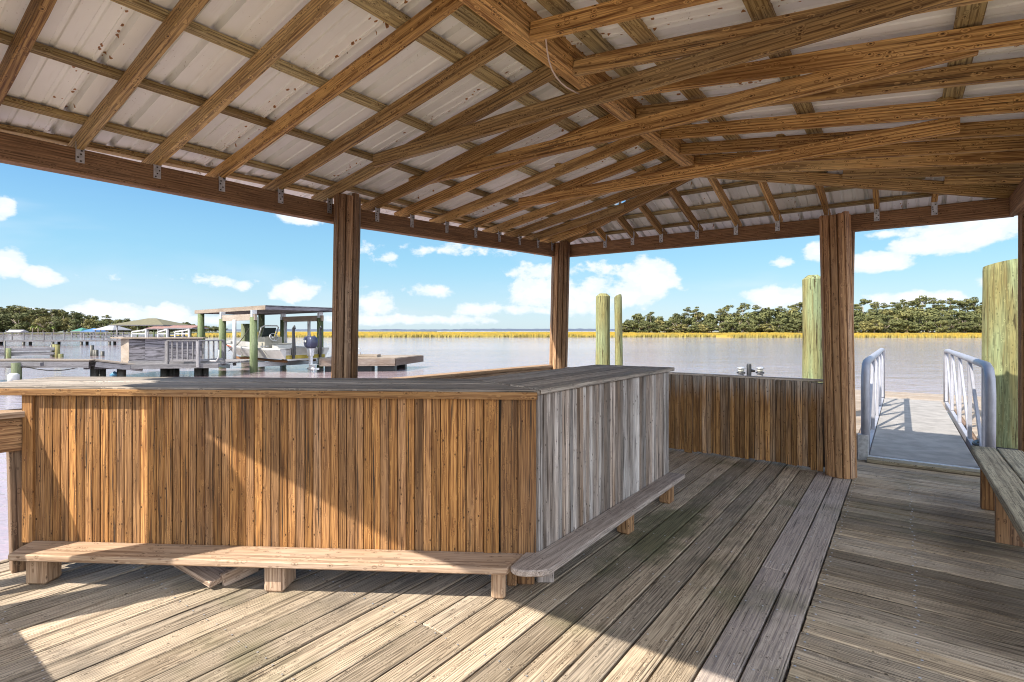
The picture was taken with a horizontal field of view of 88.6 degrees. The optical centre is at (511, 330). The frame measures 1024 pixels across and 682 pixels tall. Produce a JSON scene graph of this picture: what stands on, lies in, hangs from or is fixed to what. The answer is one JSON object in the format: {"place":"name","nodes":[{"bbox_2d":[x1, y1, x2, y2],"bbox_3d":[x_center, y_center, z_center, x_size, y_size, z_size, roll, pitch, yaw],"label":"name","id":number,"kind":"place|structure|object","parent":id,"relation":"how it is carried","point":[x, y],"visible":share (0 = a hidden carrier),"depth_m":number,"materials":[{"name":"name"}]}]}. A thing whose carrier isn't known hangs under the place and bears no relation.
{"place":"outdoors","nodes":[
{"label":"outdoors","id":0,"kind":"place"},
{"bbox_2d":[0,331,436,333],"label":"shore ground","id":1,"kind":"structure","parent":0,"point":[150,332],"depth_m":350.08,"materials":[{"name":"soil"}]},
{"bbox_2d":[0,313,16,332],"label":"oak tree","id":2,"kind":"object","parent":1,"relation":"on","point":[8,323],"visible":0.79,"depth_m":309.15,"materials":[{"name":"green plant"}]},
{"bbox_2d":[10,312,31,332],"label":"oak tree","id":3,"kind":"object","parent":1,"relation":"on","point":[17,317],"visible":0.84,"depth_m":306.02,"materials":[{"name":"green plant"}]},
{"bbox_2d":[17,314,41,332],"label":"oak tree","id":4,"kind":"object","parent":1,"relation":"on","point":[31,317],"visible":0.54,"depth_m":310.51,"materials":[{"name":"green plant"}]},
{"bbox_2d":[28,316,51,331],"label":"oak tree","id":5,"kind":"object","parent":1,"relation":"on","point":[45,321],"visible":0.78,"depth_m":306.06,"materials":[{"name":"green plant"}]},
{"bbox_2d":[35,308,49,316],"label":"pine tree","id":6,"kind":"object","parent":1,"relation":"on","point":[43,312],"visible":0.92,"depth_m":317.03,"materials":[{"name":"green plant"}]},
{"bbox_2d":[46,316,61,331],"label":"oak tree","id":7,"kind":"object","parent":1,"relation":"on","point":[55,323],"visible":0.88,"depth_m":306.36,"materials":[{"name":"green plant"}]},
{"bbox_2d":[56,317,75,331],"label":"oak tree","id":8,"kind":"object","parent":1,"relation":"on","point":[64,326],"visible":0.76,"depth_m":308.92,"materials":[{"name":"green plant"}]},
{"bbox_2d":[67,319,81,331],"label":"oak tree","id":9,"kind":"object","parent":1,"relation":"on","point":[76,322],"visible":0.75,"depth_m":307.52,"materials":[{"name":"green plant"}]},
{"bbox_2d":[80,319,97,328],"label":"oak tree","id":10,"kind":"object","parent":1,"relation":"on","point":[90,322],"visible":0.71,"depth_m":308.87,"materials":[{"name":"green plant"}]},
{"bbox_2d":[94,319,108,328],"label":"oak tree","id":11,"kind":"object","parent":1,"relation":"on","point":[103,323],"visible":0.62,"depth_m":314.80,"materials":[{"name":"green plant"}]},
{"bbox_2d":[0,331,981,681],"bbox_3d":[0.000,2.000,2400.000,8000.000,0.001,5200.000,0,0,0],"label":"water","id":12,"kind":"structure","parent":0,"point":[914,365],"depth_m":40.00,"materials":[{"name":"grey liquid"}]},
{"bbox_2d":[7,373,19,380],"bbox_3d":[-18.935,1.865,19.950,0.360,0.470,0.360,0,0,0],"label":"float barrel","id":13,"kind":"object","parent":12,"relation":"on","point":[12,376],"visible":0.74,"depth_m":19.83,"materials":[{"name":"white plastic"}]},
{"bbox_2d":[0,344,63,357],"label":"broken dock","id":14,"kind":"object","parent":12,"relation":"in","point":[55,349],"visible":0.64,"depth_m":38.25,"materials":[{"name":"grey wood"}]},
{"bbox_2d":[0,332,129,345],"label":"pier","id":15,"kind":"structure","parent":12,"relation":"in","point":[23,341],"depth_m":69.41,"materials":[{"name":"grey wood"}]},
{"bbox_2d":[0,359,142,379],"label":"boardwalk","id":16,"kind":"structure","parent":12,"relation":"in","point":[15,365],"depth_m":20.96,"materials":[{"name":"grey wood"}]},
{"bbox_2d":[80,328,108,336],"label":"boathouse","id":17,"kind":"object","parent":12,"relation":"in","point":[90,330],"visible":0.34,"depth_m":150.77,"materials":[{"name":"blue wood"}]},
{"bbox_2d":[93,325,130,337],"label":"boathouse","id":18,"kind":"object","parent":12,"relation":"in","point":[108,327],"visible":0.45,"depth_m":141.60,"materials":[{"name":"white wood"}]},
{"bbox_2d":[109,318,187,339],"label":"boathouse","id":19,"kind":"object","parent":12,"relation":"in","point":[151,322],"visible":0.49,"depth_m":105.05,"materials":[{"name":"brown wood"}]},
{"bbox_2d":[145,326,180,336],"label":"boathouse","id":20,"kind":"object","parent":12,"relation":"in","point":[158,327],"visible":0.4,"depth_m":96.29,"materials":[{"name":"brown wood"}]},
{"bbox_2d":[83,359,249,376],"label":"dock platform","id":21,"kind":"structure","parent":12,"relation":"in","point":[174,368],"depth_m":22.31,"materials":[{"name":"grey wood"}]},
{"bbox_2d":[110,337,224,363],"bbox_3d":[-15.276,0.885,22.826,5.346,1.170,1.447,0,0,6],"label":"plywood bar","id":22,"kind":"object","parent":21,"relation":"on","point":[142,350],"visible":0.89,"depth_m":22.61,"materials":[{"name":"grey wood"}]},
{"bbox_2d":[165,340,225,366],"bbox_3d":[-13.601,0.999,22.677,2.297,1.163,0.857,0,0,-38],"label":"dock railing","id":23,"kind":"object","parent":21,"relation":"on","point":[198,359],"visible":0.97,"depth_m":22.34,"materials":[{"name":"grey wood"}]},
{"bbox_2d":[233,320,235,365],"bbox_3d":[-13.743,0.615,26.000,0.170,2.270,0.162,0,0,0],"label":"guide pole","id":24,"kind":"object","parent":21,"relation":"on","point":[234,340],"visible":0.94,"depth_m":25.93,"materials":[{"name":"white plastic"}]},
{"bbox_2d":[164,325,208,339],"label":"boathouse","id":25,"kind":"object","parent":12,"relation":"in","point":[184,327],"visible":0.59,"depth_m":93.30,"materials":[{"name":"pink wood"}]},
{"bbox_2d":[241,324,249,356],"bbox_3d":[-16.751,1.196,33.000,0.500,3.209,0.476,0,0,0],"label":"piling","id":26,"kind":"object","parent":12,"relation":"in","point":[244,328],"visible":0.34,"depth_m":32.82,"materials":[{"name":"green wood"}]},
{"bbox_2d":[195,305,331,372],"bbox_3d":[-14.219,0.812,28.620,9.954,3.975,5.281,0,0,42],"label":"lift","id":27,"kind":"object","parent":12,"relation":"in","point":[250,313],"visible":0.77,"depth_m":27.19,"materials":[{"name":"grey wood"}]},
{"bbox_2d":[226,325,328,372],"bbox_3d":[-12.516,0.910,27.101,8.140,2.347,2.725,0,0,36],"label":"skiff","id":28,"kind":"object","parent":27,"relation":"on","point":[271,345],"visible":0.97,"depth_m":25.61,"materials":[{"name":"white plastic"}]},
{"bbox_2d":[284,321,286,359],"bbox_3d":[-12.598,0.625,29.200,0.170,2.251,0.162,0,0,0],"label":"guide pole","id":29,"kind":"object","parent":27,"relation":"attached to","point":[285,331],"visible":0.66,"depth_m":29.12,"materials":[{"name":"white plastic"}]},
{"bbox_2d":[319,348,423,371],"bbox_3d":[-7.039,1.604,26.928,4.375,1.492,3.757,0,0,0],"label":"swim float","id":30,"kind":"object","parent":12,"relation":"on","point":[368,362],"visible":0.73,"depth_m":25.75,"materials":[{"name":"brown wood"}]},
{"bbox_2d":[595,293,609,364],"bbox_3d":[1.940,1.056,11.202,0.322,3.688,0.320,0,0,0],"label":"piling","id":31,"kind":"object","parent":12,"relation":"in","point":[602,329],"visible":0.51,"depth_m":11.07,"materials":[{"name":"wood"}]},
{"bbox_2d":[614,294,622,364],"bbox_3d":[2.243,1.074,10.997,0.198,3.652,0.164,0,0,0],"label":"piling","id":32,"kind":"object","parent":12,"relation":"in","point":[618,330],"visible":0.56,"depth_m":10.93,"materials":[{"name":"wood"}]},
{"bbox_2d":[802,275,822,382],"bbox_3d":[5.098,0.982,8.902,0.346,3.836,0.347,0,0,0],"label":"piling","id":33,"kind":"object","parent":12,"relation":"in","point":[812,363],"visible":0.46,"depth_m":8.77,"materials":[{"name":"wood"}]},
{"bbox_2d":[855,390,980,465],"bbox_3d":[6.802,1.940,10.836,9.350,0.820,7.040,0,0,37],"label":"floating dock","id":34,"kind":"object","parent":12,"relation":"on","point":[915,396],"visible":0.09,"depth_m":11.27,"materials":[{"name":"grey wood"}]},
{"bbox_2d":[858,348,995,475],"bbox_3d":[6.309,0.929,8.195,1.157,1.202,6.801,0,0,37],"label":"gangway","id":35,"kind":"object","parent":34,"relation":"on","point":[919,434],"visible":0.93,"depth_m":6.76,"materials":[{"name":"white metal"}]},
{"bbox_2d":[972,440,1017,449],"bbox_3d":[5.904,1.390,6.300,0.583,0.050,0.583,0,0,0],"label":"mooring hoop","id":36,"kind":"object","parent":34,"relation":"attached to","point":[975,442],"visible":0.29,"depth_m":6.34,"materials":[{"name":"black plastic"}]},
{"bbox_2d":[982,259,1017,448],"bbox_3d":[5.903,1.028,6.301,0.424,3.744,0.423,0,0,0],"label":"piling","id":37,"kind":"object","parent":12,"relation":"in","point":[1000,317],"visible":0.45,"depth_m":6.16,"materials":[{"name":"wood"}]},
{"bbox_2d":[0,163,1017,330],"label":"sky","id":38,"kind":"structure","parent":0,"point":[68,243],"materials":[{"name":"blue"}]},
{"bbox_2d":[0,448,1023,681],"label":"deck","id":39,"kind":"structure","parent":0,"point":[912,575],"depth_m":2.74,"materials":[{"name":"brown wood"}]},
{"bbox_2d":[0,408,27,573],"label":"railing","id":40,"kind":"object","parent":39,"relation":"on","point":[11,433],"visible":0.09,"depth_m":3.13,"materials":[{"name":"brown wood"}]},
{"bbox_2d":[172,565,258,587],"bbox_3d":[-1.752,1.396,3.094,0.442,0.122,0.267,0,0,26],"label":"brace","id":41,"kind":"object","parent":39,"relation":"on","point":[209,576],"visible":0.6,"depth_m":3.00,"materials":[{"name":"brown wood"}]},
{"bbox_2d":[0,364,684,598],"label":"bar counter","id":42,"kind":"object","parent":39,"relation":"on","point":[542,476],"visible":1,"depth_m":3.04,"materials":[{"name":"brown wood"}]},
{"bbox_2d":[394,364,551,378],"bbox_3d":[-0.523,1.014,6.057,0.177,1.073,3.305,0,0,39],"label":"railing","id":43,"kind":"object","parent":39,"relation":"on","point":[483,373],"visible":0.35,"depth_m":6.21,"materials":[{"name":"brown wood"}]},
{"bbox_2d":[0,0,1023,478],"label":"pavilion","id":44,"kind":"structure","parent":39,"relation":"on","point":[470,122],"depth_m":3.49,"materials":[{"name":"brown wood"}]},
{"bbox_2d":[545,39,579,93],"bbox_3d":[0.279,-1.462,2.892,0.008,0.224,0.365,0,0,37],"label":"hanging cable","id":45,"kind":"object","parent":44,"relation":"hanging from","point":[557,78],"visible":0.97,"depth_m":2.81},
{"bbox_2d":[565,367,824,471],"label":"boarded wall","id":46,"kind":"structure","parent":39,"relation":"on","point":[779,419],"depth_m":5.84,"materials":[{"name":"brown wood"}]},
{"bbox_2d":[970,445,1023,546],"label":"bench","id":47,"kind":"object","parent":39,"relation":"on","point":[1002,483],"visible":1,"depth_m":3.58,"materials":[{"name":"brown wood"}]},
{"bbox_2d":[226,328,921,330],"bbox_3d":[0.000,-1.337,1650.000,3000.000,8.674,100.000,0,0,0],"label":"hills","id":48,"kind":"structure","parent":0,"point":[579,329],"depth_m":1605.38,"materials":[{"name":"green plant"}]},
{"bbox_2d":[170,331,981,337],"bbox_3d":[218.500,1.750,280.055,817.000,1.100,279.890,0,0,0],"label":"marsh ground","id":49,"kind":"structure","parent":0,"point":[692,335],"depth_m":148.15,"materials":[{"name":"yellow plant"}]},
{"bbox_2d":[632,322,647,332],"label":"oak tree","id":50,"kind":"object","parent":49,"relation":"on","point":[640,327],"visible":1,"depth_m":237.13,"materials":[{"name":"green plant"}]},
{"bbox_2d":[665,326,679,332],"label":"oak tree","id":51,"kind":"object","parent":49,"relation":"on","point":[674,329],"visible":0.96,"depth_m":236.62,"materials":[{"name":"green plant"}]},
{"bbox_2d":[671,318,683,332],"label":"oak tree","id":52,"kind":"object","parent":49,"relation":"on","point":[677,321],"visible":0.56,"depth_m":243.57,"materials":[{"name":"green plant"}]},
{"bbox_2d":[683,317,700,332],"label":"oak tree","id":53,"kind":"object","parent":49,"relation":"on","point":[689,320],"visible":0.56,"depth_m":243.40,"materials":[{"name":"green plant"}]},
{"bbox_2d":[685,325,698,332],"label":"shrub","id":54,"kind":"object","parent":49,"relation":"on","point":[692,329],"visible":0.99,"depth_m":234.11,"materials":[{"name":"green plant"}]},
{"bbox_2d":[692,312,706,331],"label":"oak tree","id":55,"kind":"object","parent":49,"relation":"on","point":[700,316],"visible":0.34,"depth_m":248.66,"materials":[{"name":"green plant"}]},
{"bbox_2d":[695,324,708,332],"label":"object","id":56,"kind":"object","parent":49,"relation":"on","point":[702,328],"visible":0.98,"depth_m":232.75,"materials":[{"name":"green plant"}]},
{"bbox_2d":[701,317,716,332],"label":"oak tree","id":57,"kind":"object","parent":49,"relation":"on","point":[707,321],"visible":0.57,"depth_m":240.56,"materials":[{"name":"green plant"}]},
{"bbox_2d":[701,313,717,331],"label":"oak tree","id":58,"kind":"object","parent":49,"relation":"on","point":[710,315],"visible":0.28,"depth_m":250.43,"materials":[{"name":"green plant"}]},
{"bbox_2d":[705,323,720,332],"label":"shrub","id":59,"kind":"object","parent":49,"relation":"on","point":[716,328],"visible":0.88,"depth_m":236.40,"materials":[{"name":"green plant"}]},
{"bbox_2d":[715,313,724,330],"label":"oak tree","id":60,"kind":"object","parent":49,"relation":"on","point":[721,318],"visible":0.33,"depth_m":249.10,"materials":[{"name":"green plant"}]},
{"bbox_2d":[718,322,730,332],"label":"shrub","id":61,"kind":"object","parent":49,"relation":"on","point":[723,328],"visible":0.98,"depth_m":234.27,"materials":[{"name":"green plant"}]},
{"bbox_2d":[724,315,738,332],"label":"oak tree","id":62,"kind":"object","parent":49,"relation":"on","point":[729,319],"visible":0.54,"depth_m":240.02,"materials":[{"name":"green plant"}]},
{"bbox_2d":[726,323,738,332],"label":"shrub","id":63,"kind":"object","parent":49,"relation":"on","point":[731,326],"visible":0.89,"depth_m":234.95,"materials":[{"name":"green plant"}]},
{"bbox_2d":[734,315,747,326],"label":"oak tree","id":64,"kind":"object","parent":49,"relation":"on","point":[743,320],"visible":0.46,"depth_m":240.74,"materials":[{"name":"green plant"}]},
{"bbox_2d":[735,324,752,332],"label":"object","id":65,"kind":"object","parent":49,"relation":"on","point":[743,327],"visible":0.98,"depth_m":233.90,"materials":[{"name":"green plant"}]},
{"bbox_2d":[742,315,762,331],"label":"oak tree","id":66,"kind":"object","parent":49,"relation":"on","point":[753,317],"visible":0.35,"depth_m":240.01,"materials":[{"name":"green plant"}]},
{"bbox_2d":[747,320,760,332],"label":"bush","id":67,"kind":"object","parent":49,"relation":"on","point":[754,326],"visible":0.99,"depth_m":233.12,"materials":[{"name":"green plant"}]},
{"bbox_2d":[756,308,775,331],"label":"oak tree","id":68,"kind":"object","parent":49,"relation":"on","point":[770,311],"visible":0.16,"depth_m":245.90,"materials":[{"name":"green plant"}]},
{"bbox_2d":[757,323,775,331],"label":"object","id":69,"kind":"object","parent":49,"relation":"on","point":[765,327],"visible":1,"depth_m":230.93,"materials":[{"name":"green plant"}]},
{"bbox_2d":[769,321,785,331],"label":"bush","id":70,"kind":"object","parent":49,"relation":"on","point":[778,324],"visible":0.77,"depth_m":232.07,"materials":[{"name":"green plant"}]},
{"bbox_2d":[768,313,793,329],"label":"oak tree","id":71,"kind":"object","parent":49,"relation":"on","point":[782,317],"visible":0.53,"depth_m":237.13,"materials":[{"name":"green plant"}]},
{"bbox_2d":[782,323,795,332],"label":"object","id":72,"kind":"object","parent":49,"relation":"on","point":[790,325],"visible":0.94,"depth_m":229.91,"materials":[{"name":"green plant"}]},
{"bbox_2d":[786,311,801,332],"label":"oak tree","id":73,"kind":"object","parent":49,"relation":"on","point":[794,315],"visible":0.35,"depth_m":236.14,"materials":[{"name":"green plant"}]},
{"bbox_2d":[788,320,801,332],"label":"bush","id":74,"kind":"object","parent":49,"relation":"on","point":[798,323],"visible":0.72,"depth_m":231.43,"materials":[{"name":"green plant"}]},
{"bbox_2d":[854,309,869,332],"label":"oak tree","id":75,"kind":"object","parent":49,"relation":"on","point":[861,313],"visible":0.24,"depth_m":242.94,"materials":[{"name":"green plant"}]},
{"bbox_2d":[856,321,870,332],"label":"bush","id":76,"kind":"object","parent":49,"relation":"on","point":[863,327],"visible":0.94,"depth_m":226.19,"materials":[{"name":"green plant"}]},
{"bbox_2d":[861,315,879,332],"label":"oak tree","id":77,"kind":"object","parent":49,"relation":"on","point":[873,317],"visible":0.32,"depth_m":237.81,"materials":[{"name":"green plant"}]},
{"bbox_2d":[865,319,883,332],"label":"oak tree","id":78,"kind":"object","parent":49,"relation":"on","point":[878,326],"visible":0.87,"depth_m":226.92,"materials":[{"name":"green plant"}]},
{"bbox_2d":[866,308,887,331],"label":"oak tree","id":79,"kind":"object","parent":49,"relation":"on","point":[875,312],"visible":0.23,"depth_m":243.10,"materials":[{"name":"green plant"}]},
{"bbox_2d":[875,321,890,332],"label":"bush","id":80,"kind":"object","parent":49,"relation":"on","point":[885,328],"visible":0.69,"depth_m":229.48,"materials":[{"name":"green plant"}]},
{"bbox_2d":[877,314,895,332],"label":"oak tree","id":81,"kind":"object","parent":49,"relation":"on","point":[886,317],"visible":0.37,"depth_m":234.20,"materials":[{"name":"green plant"}]},
{"bbox_2d":[887,318,903,332],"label":"oak tree","id":82,"kind":"object","parent":49,"relation":"on","point":[895,328],"visible":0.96,"depth_m":229.87,"materials":[{"name":"green plant"}]},
{"bbox_2d":[893,310,914,332],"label":"oak tree","id":83,"kind":"object","parent":49,"relation":"on","point":[904,315],"visible":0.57,"depth_m":230.27,"materials":[{"name":"green plant"}]},
{"bbox_2d":[898,320,917,332],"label":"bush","id":84,"kind":"object","parent":49,"relation":"on","point":[908,322],"visible":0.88,"depth_m":228.10,"materials":[{"name":"green plant"}]},
{"bbox_2d":[906,307,931,325],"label":"oak tree","id":85,"kind":"object","parent":49,"relation":"on","point":[913,309],"visible":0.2,"depth_m":241.38,"materials":[{"name":"green plant"}]},
{"bbox_2d":[920,322,938,332],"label":"bush","id":86,"kind":"object","parent":49,"relation":"on","point":[930,327],"visible":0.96,"depth_m":225.29,"materials":[{"name":"green plant"}]},
{"bbox_2d":[924,308,939,332],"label":"oak tree","id":87,"kind":"object","parent":49,"relation":"on","point":[932,311],"visible":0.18,"depth_m":242.89,"materials":[{"name":"green plant"}]},
{"bbox_2d":[923,314,944,332],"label":"oak tree","id":88,"kind":"object","parent":49,"relation":"on","point":[935,318],"visible":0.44,"depth_m":229.71,"materials":[{"name":"green plant"}]},
{"bbox_2d":[935,320,950,332],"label":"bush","id":89,"kind":"object","parent":49,"relation":"on","point":[942,328],"visible":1,"depth_m":223.82,"materials":[{"name":"green plant"}]},
{"bbox_2d":[946,319,962,332],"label":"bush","id":90,"kind":"object","parent":49,"relation":"on","point":[953,323],"visible":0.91,"depth_m":225.55,"materials":[{"name":"green plant"}]},
{"bbox_2d":[942,309,969,321],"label":"oak tree","id":91,"kind":"object","parent":49,"relation":"on","point":[954,312],"visible":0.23,"depth_m":239.93,"materials":[{"name":"green plant"}]},
{"bbox_2d":[956,322,973,332],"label":"bush","id":92,"kind":"object","parent":49,"relation":"on","point":[966,326],"visible":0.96,"depth_m":225.09,"materials":[{"name":"green plant"}]},
{"bbox_2d":[958,314,977,326],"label":"oak tree","id":93,"kind":"object","parent":49,"relation":"on","point":[971,317],"visible":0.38,"depth_m":231.55,"materials":[{"name":"green plant"}]},
{"bbox_2d":[971,322,980,332],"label":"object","id":94,"kind":"object","parent":49,"relation":"on","point":[976,327],"visible":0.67,"depth_m":225.15,"materials":[{"name":"green plant"}]},
{"bbox_2d":[626,332,953,332],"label":"island ground","id":95,"kind":"structure","parent":0,"point":[749,332],"depth_m":245.06,"materials":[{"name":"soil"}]},
{"bbox_2d":[631,313,644,321],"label":"oak tree","id":96,"kind":"object","parent":95,"relation":"on","point":[639,317],"visible":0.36,"depth_m":253.56,"materials":[{"name":"green plant"}]},
{"bbox_2d":[737,303,750,313],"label":"pine tree","id":97,"kind":"object","parent":95,"relation":"on","point":[744,305],"visible":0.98,"depth_m":255.39,"materials":[{"name":"green plant"}]},
{"bbox_2d":[758,312,776,331],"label":"oak tree","id":98,"kind":"object","parent":95,"relation":"on","point":[767,317],"visible":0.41,"depth_m":238.56,"materials":[{"name":"green plant"}]},
{"bbox_2d":[854,299,872,312],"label":"pine tree","id":99,"kind":"object","parent":95,"relation":"on","point":[863,302],"visible":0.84,"depth_m":248.19,"materials":[{"name":"green plant"}]},
{"bbox_2d":[869,302,882,310],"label":"pine tree","id":100,"kind":"object","parent":95,"relation":"on","point":[876,305],"visible":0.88,"depth_m":253.84,"materials":[{"name":"green plant"}]},
{"bbox_2d":[894,299,911,309],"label":"pine tree","id":101,"kind":"object","parent":95,"relation":"on","point":[902,302],"visible":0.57,"depth_m":248.39,"materials":[{"name":"green plant"}]},
{"bbox_2d":[907,311,927,332],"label":"oak tree","id":102,"kind":"object","parent":95,"relation":"on","point":[917,315],"visible":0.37,"depth_m":231.34,"materials":[{"name":"green plant"}]},
{"bbox_2d":[913,295,932,331],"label":"pine tree","id":103,"kind":"object","parent":95,"relation":"on","point":[924,300],"visible":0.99,"depth_m":245.97,"materials":[{"name":"green plant"}]},
{"bbox_2d":[925,297,943,331],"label":"pine tree","id":104,"kind":"object","parent":95,"relation":"on","point":[934,301],"visible":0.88,"depth_m":244.96,"materials":[{"name":"green plant"}]},
{"bbox_2d":[939,298,960,315],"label":"pine tree","id":105,"kind":"object","parent":95,"relation":"on","point":[952,301],"visible":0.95,"depth_m":247.09,"materials":[{"name":"green plant"}]},
{"bbox_2d":[949,300,973,311],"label":"pine tree","id":106,"kind":"object","parent":95,"relation":"on","point":[961,303],"visible":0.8,"depth_m":249.86,"materials":[{"name":"green plant"}]},
{"bbox_2d":[968,297,981,310],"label":"pine tree","id":107,"kind":"object","parent":95,"relation":"on","point":[974,301],"visible":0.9,"depth_m":247.57,"materials":[{"name":"green plant"}]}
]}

